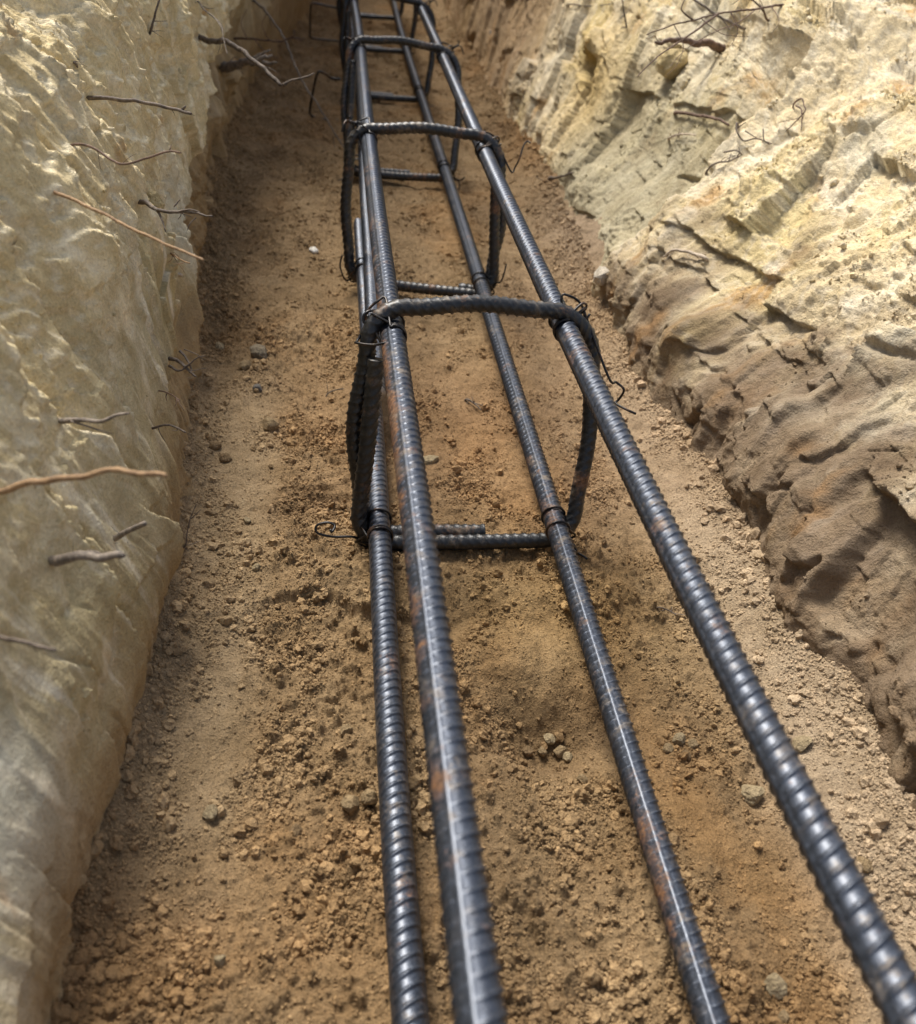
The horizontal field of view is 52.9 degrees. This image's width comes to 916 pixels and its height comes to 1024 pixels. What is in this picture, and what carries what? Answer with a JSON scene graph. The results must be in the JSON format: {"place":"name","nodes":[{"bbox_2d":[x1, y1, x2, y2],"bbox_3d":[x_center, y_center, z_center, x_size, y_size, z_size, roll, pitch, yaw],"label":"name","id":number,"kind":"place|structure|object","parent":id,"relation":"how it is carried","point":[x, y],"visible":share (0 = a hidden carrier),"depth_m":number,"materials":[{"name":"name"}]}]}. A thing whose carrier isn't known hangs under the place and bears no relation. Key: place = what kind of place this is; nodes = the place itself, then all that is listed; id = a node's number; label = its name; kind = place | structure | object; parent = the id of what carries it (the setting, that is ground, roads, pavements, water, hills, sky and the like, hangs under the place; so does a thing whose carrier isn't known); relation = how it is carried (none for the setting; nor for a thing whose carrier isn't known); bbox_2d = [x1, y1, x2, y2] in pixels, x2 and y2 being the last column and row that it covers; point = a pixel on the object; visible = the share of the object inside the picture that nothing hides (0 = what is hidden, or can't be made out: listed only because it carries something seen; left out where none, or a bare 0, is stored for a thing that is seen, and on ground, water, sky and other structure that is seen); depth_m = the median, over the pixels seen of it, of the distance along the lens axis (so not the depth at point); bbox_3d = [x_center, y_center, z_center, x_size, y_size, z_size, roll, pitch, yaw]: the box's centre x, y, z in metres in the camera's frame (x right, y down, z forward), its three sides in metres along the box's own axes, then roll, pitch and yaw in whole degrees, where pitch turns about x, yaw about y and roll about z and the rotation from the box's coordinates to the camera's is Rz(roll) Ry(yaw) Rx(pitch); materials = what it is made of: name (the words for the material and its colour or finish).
{"place":"outdoors","nodes":[
{"label":"outdoors","id":0,"kind":"place"},
{"bbox_2d":[0,0,314,1023],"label":"earth bank","id":1,"kind":"structure","parent":0,"point":[70,270],"depth_m":0.50,"materials":[{"name":"beige soil"}]},
{"bbox_2d":[0,634,56,656],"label":"root","id":2,"kind":"object","parent":1,"relation":"attached to","point":[21,641],"visible":1,"depth_m":0.35,"materials":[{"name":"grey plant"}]},
{"bbox_2d":[0,467,167,494],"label":"root","id":3,"kind":"object","parent":1,"relation":"attached to","point":[33,481],"visible":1,"depth_m":0.36,"materials":[{"name":"beige plant"}]},
{"bbox_2d":[48,544,125,565],"bbox_3d":[-0.173,0.022,0.415,0.053,0.026,0.009,12,36,6],"label":"root","id":4,"kind":"object","parent":1,"relation":"attached to","point":[73,556],"visible":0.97,"depth_m":0.41,"materials":[{"name":"brown plant"}]},
{"bbox_2d":[57,412,129,433],"bbox_3d":[-0.185,-0.046,0.452,0.054,0.021,0.007,15,37,10],"label":"root","id":5,"kind":"object","parent":1,"relation":"on","point":[76,420],"visible":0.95,"depth_m":0.45,"materials":[{"name":"brown plant"}]},
{"bbox_2d":[0,2,232,752],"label":"soil crumbs","id":6,"kind":"object","parent":1,"relation":"on","point":[86,691],"visible":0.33,"depth_m":0.47,"materials":[{"name":"brown soil"}]},
{"bbox_2d":[70,143,180,168],"bbox_3d":[-0.200,-0.208,0.535,0.085,0.021,0.010,14,36,9],"label":"root","id":7,"kind":"object","parent":1,"relation":"on","point":[109,158],"visible":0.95,"depth_m":0.53,"materials":[{"name":"brown plant"}]},
{"bbox_2d":[53,191,203,260],"bbox_3d":[-0.179,-0.150,0.478,0.118,0.010,0.008,23,39,20],"label":"root","id":8,"kind":"object","parent":1,"relation":"attached to","point":[63,195],"visible":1,"depth_m":0.48,"materials":[{"name":"beige plant"}]},
{"bbox_2d":[111,521,146,541],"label":"root","id":9,"kind":"object","parent":1,"relation":"attached to","point":[119,535],"visible":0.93,"depth_m":0.48,"materials":[{"name":"brown plant"}]},
{"bbox_2d":[86,95,194,115],"bbox_3d":[-0.225,-0.283,0.635,0.098,0.011,0.009,16,37,11],"label":"root","id":10,"kind":"object","parent":1,"relation":"on","point":[110,98],"visible":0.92,"depth_m":0.63,"materials":[{"name":"brown plant"}]},
{"bbox_2d":[149,0,161,35],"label":"root","id":11,"kind":"object","parent":1,"relation":"on","point":[153,21],"visible":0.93,"depth_m":0.81,"materials":[{"name":"brown plant"}]},
{"bbox_2d":[147,190,164,208],"bbox_3d":[-0.236,-0.241,0.714,0.016,0.017,0.016,1,36,-9],"label":"soil clod","id":12,"kind":"object","parent":1,"relation":"on","point":[155,199],"visible":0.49,"depth_m":0.71,"materials":[{"name":"beige soil"}]},
{"bbox_2d":[152,424,186,440],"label":"root","id":13,"kind":"object","parent":1,"relation":"on","point":[171,425],"visible":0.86,"depth_m":0.60,"materials":[{"name":"brown plant"}]},
{"bbox_2d":[158,390,182,408],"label":"root","id":14,"kind":"object","parent":1,"relation":"attached to","point":[172,395],"visible":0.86,"depth_m":0.64,"materials":[{"name":"brown plant"}]},
{"bbox_2d":[138,199,212,231],"bbox_3d":[-0.211,-0.214,0.659,0.080,0.021,0.016,21,38,17],"label":"root","id":15,"kind":"object","parent":1,"relation":"attached to","point":[151,206],"visible":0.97,"depth_m":0.66,"materials":[{"name":"brown plant"}]},
{"bbox_2d":[167,252,190,272],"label":"root","id":16,"kind":"object","parent":1,"relation":"attached to","point":[173,255],"visible":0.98,"depth_m":0.71,"materials":[{"name":"beige plant"}]},
{"bbox_2d":[168,349,208,376],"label":"root","id":17,"kind":"object","parent":1,"relation":"attached to","point":[177,360],"visible":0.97,"depth_m":0.69,"materials":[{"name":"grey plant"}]},
{"bbox_2d":[183,504,198,549],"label":"root","id":18,"kind":"object","parent":1,"relation":"on","point":[185,545],"visible":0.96,"depth_m":0.56,"materials":[{"name":"brown plant"}]},
{"bbox_2d":[197,1,226,52],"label":"root","id":19,"kind":"object","parent":1,"relation":"hanging from","point":[201,5],"visible":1,"depth_m":0.97,"materials":[{"name":"brown plant"}]},
{"bbox_2d":[219,49,277,74],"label":"root","id":20,"kind":"object","parent":1,"relation":"attached to","point":[231,65],"visible":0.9,"depth_m":1.33,"materials":[{"name":"brown plant"}]},
{"bbox_2d":[198,34,314,86],"bbox_3d":[-0.234,-0.499,1.016,0.186,0.031,0.019,27,40,24],"label":"root","id":21,"kind":"object","parent":1,"relation":"attached to","point":[217,41],"visible":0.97,"depth_m":1.01,"materials":[{"name":"brown plant"}]},
{"bbox_2d":[233,10,304,58],"bbox_3d":[-0.332,-0.805,1.548,0.159,0.059,0.030,20,38,16],"label":"root","id":22,"kind":"object","parent":1,"relation":"attached to","point":[255,39],"visible":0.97,"depth_m":1.55,"materials":[{"name":"brown plant"}]},
{"bbox_2d":[252,0,343,147],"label":"root","id":23,"kind":"object","parent":1,"relation":"attached to","point":[276,26],"visible":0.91,"depth_m":1.54,"materials":[{"name":"brown plant"}]},
{"bbox_2d":[61,0,915,1023],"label":"ground","id":24,"kind":"structure","parent":0,"point":[729,848],"depth_m":0.60,"materials":[{"name":"soil"}]},
{"bbox_2d":[202,804,217,820],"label":"soil clod","id":25,"kind":"object","parent":24,"relation":"on","point":[210,812],"visible":1,"depth_m":0.49,"materials":[{"name":"beige soil"}]},
{"bbox_2d":[209,441,221,449],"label":"soil clod","id":26,"kind":"object","parent":24,"relation":"on","point":[214,445],"visible":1,"depth_m":0.77,"materials":[{"name":"brown soil"}]},
{"bbox_2d":[215,342,223,350],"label":"soil clod","id":27,"kind":"object","parent":24,"relation":"on","point":[219,345],"visible":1,"depth_m":0.91,"materials":[{"name":"brown soil"}]},
{"bbox_2d":[214,954,225,967],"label":"soil clod","id":28,"kind":"object","parent":24,"relation":"on","point":[219,961],"visible":1,"depth_m":0.42,"materials":[{"name":"brown soil"}]},
{"bbox_2d":[219,453,231,462],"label":"soil clod","id":29,"kind":"object","parent":24,"relation":"on","point":[224,457],"visible":1,"depth_m":0.76,"materials":[{"name":"brown soil"}]},
{"bbox_2d":[238,360,250,370],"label":"soil clod","id":30,"kind":"object","parent":24,"relation":"on","point":[244,365],"visible":1,"depth_m":0.89,"materials":[{"name":"brown soil"}]},
{"bbox_2d":[243,517,250,523],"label":"soil clod","id":31,"kind":"object","parent":24,"relation":"on","point":[246,520],"visible":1,"depth_m":0.69,"materials":[{"name":"beige soil"}]},
{"bbox_2d":[252,563,259,570],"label":"soil clod","id":32,"kind":"object","parent":24,"relation":"on","point":[256,567],"visible":1,"depth_m":0.64,"materials":[{"name":"beige soil"}]},
{"bbox_2d":[252,384,261,391],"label":"pebble","id":33,"kind":"object","parent":24,"relation":"on","point":[257,386],"visible":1,"depth_m":0.85,"materials":[{"name":"stone"}]},
{"bbox_2d":[249,344,267,358],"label":"stone","id":34,"kind":"object","parent":24,"relation":"on","point":[257,351],"visible":0.91,"depth_m":0.91,"materials":[{"name":"grey stone"}]},
{"bbox_2d":[262,417,278,430],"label":"soil clod","id":35,"kind":"object","parent":24,"relation":"on","point":[270,424],"visible":1,"depth_m":0.81,"materials":[{"name":"brown soil"}]},
{"bbox_2d":[288,823,302,836],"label":"soil clod","id":36,"kind":"object","parent":24,"relation":"on","point":[296,829],"visible":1,"depth_m":0.48,"materials":[{"name":"brown soil"}]},
{"bbox_2d":[309,246,318,253],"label":"pebble","id":37,"kind":"object","parent":24,"relation":"on","point":[313,250],"visible":1,"depth_m":1.15,"materials":[{"name":"stone"}]},
{"bbox_2d":[309,2,338,41],"bbox_3d":[-0.309,-1.152,2.167,0.082,0.086,0.056,1,36,-9],"label":"bent wire hoop","id":38,"kind":"object","parent":24,"relation":"on","point":[315,3],"visible":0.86,"depth_m":2.15,"materials":[{"name":"black metal"}]},
{"bbox_2d":[309,70,340,120],"bbox_3d":[-0.235,-0.734,1.622,0.055,0.087,0.032,1,36,-9],"label":"bent wire hoop","id":39,"kind":"object","parent":24,"relation":"on","point":[314,84],"visible":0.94,"depth_m":1.60,"materials":[{"name":"black metal"}]},
{"bbox_2d":[325,379,343,396],"bbox_3d":[-0.119,-0.114,0.871,0.023,0.028,0.006,-19,44,-32],"label":"twig","id":40,"kind":"object","parent":24,"relation":"on","point":[332,390],"visible":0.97,"depth_m":0.87,"materials":[{"name":"brown wood"}]},
{"bbox_2d":[339,724,352,735],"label":"soil clod","id":41,"kind":"object","parent":24,"relation":"on","point":[346,728],"visible":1,"depth_m":0.55,"materials":[{"name":"beige soil"}]},
{"bbox_2d":[340,795,359,812],"bbox_3d":[-0.059,0.160,0.503,0.011,0.010,0.010,1,36,-9],"label":"soil clod","id":42,"kind":"object","parent":24,"relation":"on","point":[349,803],"visible":1,"depth_m":0.50,"materials":[{"name":"beige soil"}]},
{"bbox_2d":[361,788,377,804],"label":"soil clod","id":43,"kind":"object","parent":24,"relation":"on","point":[369,796],"visible":1,"depth_m":0.50,"materials":[{"name":"brown soil"}]},
{"bbox_2d":[423,455,438,464],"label":"soil clod","id":44,"kind":"object","parent":24,"relation":"on","point":[430,459],"visible":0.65,"depth_m":0.79,"materials":[{"name":"beige soil"}]},
{"bbox_2d":[464,397,482,409],"bbox_3d":[0.011,-0.102,0.878,0.028,0.022,0.012,27,40,24],"label":"twig","id":45,"kind":"object","parent":24,"relation":"on","point":[471,401],"visible":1,"depth_m":0.88,"materials":[{"name":"brown wood"}]},
{"bbox_2d":[50,1,915,1023],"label":"soil crumbs","id":46,"kind":"object","parent":24,"relation":"on","point":[142,991],"visible":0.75,"depth_m":0.56,"materials":[{"name":"brown soil"}]},
{"bbox_2d":[522,746,533,756],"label":"soil clod","id":47,"kind":"object","parent":24,"relation":"on","point":[527,751],"visible":1,"depth_m":0.58,"materials":[{"name":"brown soil"}]},
{"bbox_2d":[537,746,546,756],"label":"soil clod","id":48,"kind":"object","parent":24,"relation":"on","point":[541,751],"visible":1,"depth_m":0.58,"materials":[{"name":"brown soil"}]},
{"bbox_2d":[543,733,555,744],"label":"soil clod","id":49,"kind":"object","parent":24,"relation":"on","point":[549,738],"visible":1,"depth_m":0.58,"materials":[{"name":"beige soil"}]},
{"bbox_2d":[537,172,573,180],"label":"root","id":50,"kind":"object","parent":24,"relation":"on","point":[555,177],"visible":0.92,"depth_m":1.36,"materials":[{"name":"brown plant"}]},
{"bbox_2d":[553,745,566,757],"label":"soil clod","id":51,"kind":"object","parent":24,"relation":"on","point":[559,750],"visible":1,"depth_m":0.58,"materials":[{"name":"beige soil"}]},
{"bbox_2d":[563,752,572,761],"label":"soil clod","id":52,"kind":"object","parent":24,"relation":"on","point":[567,756],"visible":1,"depth_m":0.58,"materials":[{"name":"beige soil"}]},
{"bbox_2d":[576,774,587,783],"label":"soil clod","id":53,"kind":"object","parent":24,"relation":"on","point":[581,777],"visible":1,"depth_m":0.54,"materials":[{"name":"brown soil"}]},
{"bbox_2d":[593,266,608,285],"bbox_3d":[0.163,-0.267,1.042,0.020,0.020,0.019,-14,42,-28],"label":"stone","id":54,"kind":"object","parent":24,"relation":"on","point":[600,273],"visible":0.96,"depth_m":1.04,"materials":[{"name":"white stone"}]},
{"bbox_2d":[314,0,915,1023],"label":"rebar cage","id":55,"kind":"object","parent":24,"relation":"on","point":[850,904],"visible":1,"depth_m":0.50,"materials":[{"name":"metal"}]},
{"bbox_2d":[662,743,673,752],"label":"soil clod","id":56,"kind":"object","parent":24,"relation":"on","point":[668,747],"visible":1,"depth_m":0.57,"materials":[{"name":"beige soil"}]},
{"bbox_2d":[656,607,683,615],"bbox_3d":[0.157,0.075,0.670,0.027,0.013,0.008,12,36,6],"label":"twig","id":57,"kind":"object","parent":24,"relation":"on","point":[668,610],"visible":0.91,"depth_m":0.67,"materials":[{"name":"brown wood"}]},
{"bbox_2d":[672,732,685,745],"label":"soil clod","id":58,"kind":"object","parent":24,"relation":"on","point":[679,738],"visible":1,"depth_m":0.57,"materials":[{"name":"beige soil"}]},
{"bbox_2d":[681,750,691,760],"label":"soil clod","id":59,"kind":"object","parent":24,"relation":"on","point":[689,757],"visible":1,"depth_m":0.57,"materials":[{"name":"brown soil"}]},
{"bbox_2d":[688,738,697,748],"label":"soil clod","id":60,"kind":"object","parent":24,"relation":"on","point":[692,743],"visible":1,"depth_m":0.57,"materials":[{"name":"beige soil"}]},
{"bbox_2d":[741,784,764,805],"bbox_3d":[0.173,0.166,0.543,0.012,0.011,0.013,-20,44,-33],"label":"soil clod","id":61,"kind":"object","parent":24,"relation":"on","point":[752,795],"visible":1,"depth_m":0.54,"materials":[{"name":"beige stone"}]},
{"bbox_2d":[764,973,787,999],"bbox_3d":[0.157,0.233,0.452,0.013,0.009,0.011,1,36,-9],"label":"soil clod","id":62,"kind":"object","parent":24,"relation":"on","point":[776,985],"visible":1,"depth_m":0.45,"materials":[{"name":"beige stone"}]},
{"bbox_2d":[778,1009,789,1023],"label":"soil clod","id":63,"kind":"object","parent":24,"relation":"on","point":[783,1016],"visible":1,"depth_m":0.44,"materials":[{"name":"brown soil"}]},
{"bbox_2d":[792,735,812,752],"bbox_3d":[0.211,0.142,0.567,0.010,0.010,0.011,31,42,28],"label":"soil clod","id":64,"kind":"object","parent":24,"relation":"on","point":[800,744],"visible":0.95,"depth_m":0.56,"materials":[{"name":"beige soil"}]},
{"bbox_2d":[856,856,873,872],"bbox_3d":[0.220,0.192,0.500,0.010,0.008,0.009,1,36,-9],"label":"soil clod","id":65,"kind":"object","parent":24,"relation":"on","point":[867,865],"visible":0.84,"depth_m":0.50,"materials":[{"name":"brown soil"}]},
{"bbox_2d":[442,0,915,816],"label":"earth bank","id":66,"kind":"structure","parent":0,"point":[822,512],"depth_m":0.89,"materials":[{"name":"beige soil"}]},
{"bbox_2d":[568,3,610,6],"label":"root","id":67,"kind":"object","parent":66,"relation":"on","point":[585,6],"visible":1,"depth_m":1.50,"materials":[{"name":"brown plant"}]},
{"bbox_2d":[621,0,629,29],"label":"root","id":68,"kind":"object","parent":66,"relation":"on","point":[624,13],"visible":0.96,"depth_m":1.32,"materials":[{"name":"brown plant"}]},
{"bbox_2d":[655,49,687,78],"bbox_3d":[0.280,-0.589,1.207,0.040,0.038,0.049,1,36,-9],"label":"soil clod","id":69,"kind":"object","parent":66,"relation":"on","point":[665,60],"visible":0.91,"depth_m":1.19,"materials":[{"name":"beige soil"}]},
{"bbox_2d":[667,128,695,140],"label":"root","id":70,"kind":"object","parent":66,"relation":"on","point":[673,136],"visible":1,"depth_m":1.13,"materials":[{"name":"beige plant"}]},
{"bbox_2d":[662,249,708,261],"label":"root","id":71,"kind":"object","parent":66,"relation":"on","point":[704,258],"visible":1,"depth_m":0.93,"materials":[{"name":"brown plant"}]},
{"bbox_2d":[646,35,725,53],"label":"root","id":72,"kind":"object","parent":66,"relation":"on","point":[713,45],"visible":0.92,"depth_m":1.13,"materials":[{"name":"brown plant"}]},
{"bbox_2d":[673,111,729,125],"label":"root","id":73,"kind":"object","parent":66,"relation":"on","point":[699,115],"visible":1,"depth_m":1.10,"materials":[{"name":"brown plant"}]},
{"bbox_2d":[500,0,915,766],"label":"soil crumbs","id":74,"kind":"object","parent":66,"relation":"on","point":[894,712],"visible":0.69,"depth_m":0.88,"materials":[{"name":"beige soil"}]},
{"bbox_2d":[637,0,784,76],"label":"root","id":75,"kind":"object","parent":66,"relation":"on","point":[716,15],"visible":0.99,"depth_m":1.02,"materials":[{"name":"brown plant"}]},
{"bbox_2d":[693,0,745,30],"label":"root","id":76,"kind":"object","parent":66,"relation":"on","point":[724,20],"visible":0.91,"depth_m":1.08,"materials":[{"name":"brown plant"}]},
{"bbox_2d":[705,147,742,174],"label":"root","id":77,"kind":"object","parent":66,"relation":"on","point":[721,161],"visible":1,"depth_m":0.98,"materials":[{"name":"brown plant"}]},
{"bbox_2d":[731,0,770,21],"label":"root","id":78,"kind":"object","parent":66,"relation":"on","point":[763,10],"visible":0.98,"depth_m":1.04,"materials":[{"name":"brown plant"}]},
{"bbox_2d":[735,122,771,144],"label":"root","id":79,"kind":"object","parent":66,"relation":"on","point":[739,126],"visible":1,"depth_m":0.98,"materials":[{"name":"brown plant"}]},
{"bbox_2d":[779,98,805,131],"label":"root","id":80,"kind":"object","parent":66,"relation":"on","point":[802,115],"visible":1,"depth_m":0.96,"materials":[{"name":"brown plant"}]}
]}

